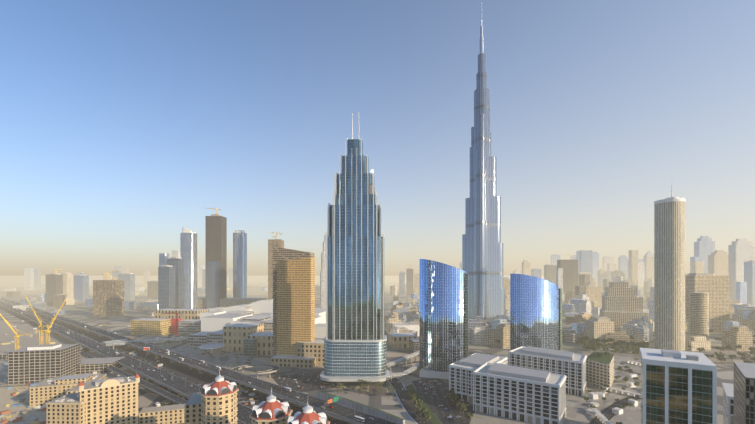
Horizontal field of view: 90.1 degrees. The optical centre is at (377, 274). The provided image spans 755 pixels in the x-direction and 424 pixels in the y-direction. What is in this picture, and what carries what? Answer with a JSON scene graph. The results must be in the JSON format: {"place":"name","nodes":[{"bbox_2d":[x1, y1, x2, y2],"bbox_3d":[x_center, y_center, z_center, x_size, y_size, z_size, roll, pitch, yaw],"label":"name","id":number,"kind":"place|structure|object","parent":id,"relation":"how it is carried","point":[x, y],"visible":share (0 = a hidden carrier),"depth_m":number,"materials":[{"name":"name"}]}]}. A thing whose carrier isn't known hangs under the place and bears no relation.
{"place":"outdoors","nodes":[
{"label":"outdoors","id":0,"kind":"place"},
{"bbox_2d":[0,299,348,423],"bbox_3d":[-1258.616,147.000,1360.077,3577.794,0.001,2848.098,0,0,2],"label":"road","id":1,"kind":"structure","parent":0,"point":[191,376],"depth_m":588.69,"materials":[{"name":"grey asphalt"}]},
{"bbox_2d":[81,351,279,403],"bbox_3d":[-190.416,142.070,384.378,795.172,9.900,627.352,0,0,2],"label":"ramp road","id":2,"kind":"structure","parent":0,"point":[174,398],"depth_m":519.61,"materials":[{"name":"grey asphalt"}]},
{"bbox_2d":[158,207,283,309],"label":"skyscrapers","id":3,"kind":"structure","parent":0,"point":[177,279],"depth_m":1310.52,"materials":[{"name":"grey glass"}]},
{"bbox_2d":[317,391,404,423],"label":"retaining wall","id":4,"kind":"structure","parent":0,"point":[362,407],"depth_m":402.66,"materials":[{"name":"grey concrete"}]},
{"bbox_2d":[0,276,754,423],"bbox_3d":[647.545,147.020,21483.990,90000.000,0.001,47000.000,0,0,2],"label":"ground","id":5,"kind":"structure","parent":0,"point":[387,401],"depth_m":768.31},
{"bbox_2d":[30,374,139,423],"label":"hotel building","id":6,"kind":"structure","parent":5,"relation":"on","point":[110,401],"depth_m":343.80,"materials":[{"name":"concrete"}]},
{"bbox_2d":[0,320,255,423],"bbox_3d":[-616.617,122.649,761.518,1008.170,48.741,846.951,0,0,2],"label":"site cabins and roof plant","id":7,"kind":"object","parent":5,"relation":"on","point":[4,416],"visible":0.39,"depth_m":437.94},
{"bbox_2d":[101,337,187,348],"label":"footbridge","id":8,"kind":"object","parent":5,"relation":"on","point":[117,342],"visible":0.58,"depth_m":760.53,"materials":[{"name":"concrete"}]},
{"bbox_2d":[139,392,200,423],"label":"low buildings","id":9,"kind":"structure","parent":5,"relation":"on","point":[189,412],"depth_m":364.50,"materials":[{"name":"beige concrete"}]},
{"bbox_2d":[161,311,182,335],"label":"red crane","id":10,"kind":"object","parent":5,"relation":"on","point":[176,313],"visible":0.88,"depth_m":833.82,"materials":[{"name":"metal"}]},
{"bbox_2d":[0,297,399,423],"bbox_3d":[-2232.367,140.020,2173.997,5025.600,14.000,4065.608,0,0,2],"label":"viaduct road","id":11,"kind":"structure","parent":5,"relation":"on","point":[182,387],"depth_m":504.55,"materials":[{"name":"grey asphalt"}]},
{"bbox_2d":[4,301,386,415],"bbox_3d":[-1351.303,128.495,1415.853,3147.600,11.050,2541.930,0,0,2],"label":"cars","id":12,"kind":"object","parent":11,"relation":"on","point":[335,399],"visible":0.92,"depth_m":456.25,"materials":[{"name":"metal"}]},
{"bbox_2d":[354,415,364,421],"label":"bus","id":13,"kind":"object","parent":11,"relation":"on","point":[359,418],"visible":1,"depth_m":343.90,"materials":[{"name":"white metal"}]},
{"bbox_2d":[200,369,238,423],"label":"dome tower","id":14,"kind":"structure","parent":5,"relation":"on","point":[219,400],"depth_m":263.81,"materials":[{"name":"white paint"}]},
{"bbox_2d":[249,391,292,423],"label":"dome tower","id":15,"kind":"structure","parent":5,"relation":"on","point":[271,410],"depth_m":222.63,"materials":[{"name":"red paint"}]},
{"bbox_2d":[130,297,418,355],"bbox_3d":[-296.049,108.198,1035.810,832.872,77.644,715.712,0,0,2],"label":"shopping mall","id":16,"kind":"structure","parent":5,"relation":"on","point":[245,325],"depth_m":860.41,"materials":[{"name":"white paint"}]},
{"bbox_2d":[271,247,323,367],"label":"high-rise building","id":17,"kind":"structure","parent":5,"relation":"on","point":[297,343],"depth_m":622.18,"materials":[{"name":"beige concrete"}]},
{"bbox_2d":[287,405,329,423],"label":"dome tower","id":18,"kind":"structure","parent":5,"relation":"on","point":[308,415],"depth_m":208.11,"materials":[{"name":"white paint"}]},
{"bbox_2d":[320,232,326,307],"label":"skyscraper","id":19,"kind":"structure","parent":5,"relation":"on","point":[323,283],"depth_m":1423.20,"materials":[{"name":"white paint"}]},
{"bbox_2d":[0,321,653,423],"bbox_3d":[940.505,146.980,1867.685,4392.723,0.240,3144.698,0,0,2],"label":"roads","id":20,"kind":"structure","parent":5,"relation":"on","point":[577,407],"depth_m":477.08,"materials":[{"name":"grey asphalt"}]},
{"bbox_2d":[0,344,124,384],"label":"building","id":21,"kind":"structure","parent":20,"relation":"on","point":[35,364],"depth_m":513.68,"materials":[{"name":"concrete"}]},
{"bbox_2d":[0,295,65,349],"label":"tower cranes","id":22,"kind":"object","parent":21,"relation":"on","point":[36,331],"visible":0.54,"depth_m":580.94,"materials":[{"name":"metal"}]},
{"bbox_2d":[424,413,431,422],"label":"tree","id":23,"kind":"object","parent":20,"relation":"on","point":[426,415],"visible":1,"depth_m":371.26,"materials":[{"name":"green plant"}]},
{"bbox_2d":[465,412,473,419],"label":"tree","id":24,"kind":"object","parent":20,"relation":"on","point":[469,415],"visible":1,"depth_m":368.94,"materials":[{"name":"green plant"}]},
{"bbox_2d":[449,353,507,402],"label":"office building","id":25,"kind":"structure","parent":20,"relation":"on","point":[461,378],"depth_m":446.36,"materials":[{"name":"white paint"}]},
{"bbox_2d":[472,362,566,423],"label":"office building","id":26,"kind":"structure","parent":20,"relation":"on","point":[532,396],"depth_m":383.53,"materials":[{"name":"white paint"}]},
{"bbox_2d":[508,346,586,396],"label":"office building","id":27,"kind":"structure","parent":20,"relation":"on","point":[571,366],"depth_m":480.16,"materials":[{"name":"white paint"}]},
{"bbox_2d":[586,351,640,423],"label":"buildings","id":28,"kind":"structure","parent":20,"relation":"on","point":[599,371],"depth_m":484.23,"materials":[{"name":"white paint"}]},
{"bbox_2d":[320,112,389,385],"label":"skyscraper","id":29,"kind":"structure","parent":5,"relation":"on","point":[355,338],"depth_m":498.03,"materials":[{"name":"blue glass"}]},
{"bbox_2d":[3,268,754,335],"bbox_3d":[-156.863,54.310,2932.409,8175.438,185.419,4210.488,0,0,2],"label":"city blocks","id":30,"kind":"structure","parent":5,"relation":"on","point":[571,307],"depth_m":1622.08,"materials":[{"name":"concrete"}]},
{"bbox_2d":[24,236,754,331],"bbox_3d":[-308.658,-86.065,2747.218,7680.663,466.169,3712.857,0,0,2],"label":"skyline","id":31,"kind":"structure","parent":5,"relation":"on","point":[716,275],"depth_m":1863.99,"materials":[{"name":"concrete"}]},
{"bbox_2d":[386,351,418,382],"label":"walkway tubes","id":32,"kind":"object","parent":5,"relation":"on","point":[407,372],"visible":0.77,"depth_m":558.64,"materials":[{"name":"concrete"}]},
{"bbox_2d":[419,259,467,378],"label":"curved glass tower","id":33,"kind":"structure","parent":5,"relation":"on","point":[443,316],"depth_m":536.62,"materials":[{"name":"blue glass"}]},
{"bbox_2d":[462,1,508,321],"bbox_3d":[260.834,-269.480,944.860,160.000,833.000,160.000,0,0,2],"label":"skyscraper","id":34,"kind":"structure","parent":5,"relation":"on","point":[482,255],"depth_m":934.44,"materials":[{"name":"metal"}]},
{"bbox_2d":[386,294,754,350],"bbox_3d":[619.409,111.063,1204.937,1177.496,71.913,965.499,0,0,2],"label":"buildings","id":35,"kind":"structure","parent":5,"relation":"on","point":[488,332],"depth_m":808.07,"materials":[{"name":"beige concrete"}]},
{"bbox_2d":[639,348,716,423],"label":"glass office","id":36,"kind":"structure","parent":5,"relation":"on","point":[678,387],"depth_m":220.73,"materials":[{"name":"green glass"}]},
{"bbox_2d":[654,186,708,350],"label":"round tower","id":37,"kind":"structure","parent":5,"relation":"on","point":[669,273],"depth_m":704.76,"materials":[{"name":"white paint"}]},
{"bbox_2d":[722,361,754,423],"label":"building","id":38,"kind":"structure","parent":5,"relation":"on","point":[739,401],"depth_m":234.28,"materials":[{"name":"white paint"}]},
{"bbox_2d":[0,0,754,275],"label":"sky","id":39,"kind":"structure","parent":0,"point":[122,122],"materials":[{"name":"blue"}]},
{"bbox_2d":[507,274,561,360],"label":"curved glass tower","id":40,"kind":"structure","parent":0,"point":[535,311],"depth_m":614.19,"materials":[{"name":"blue glass"}]}
]}

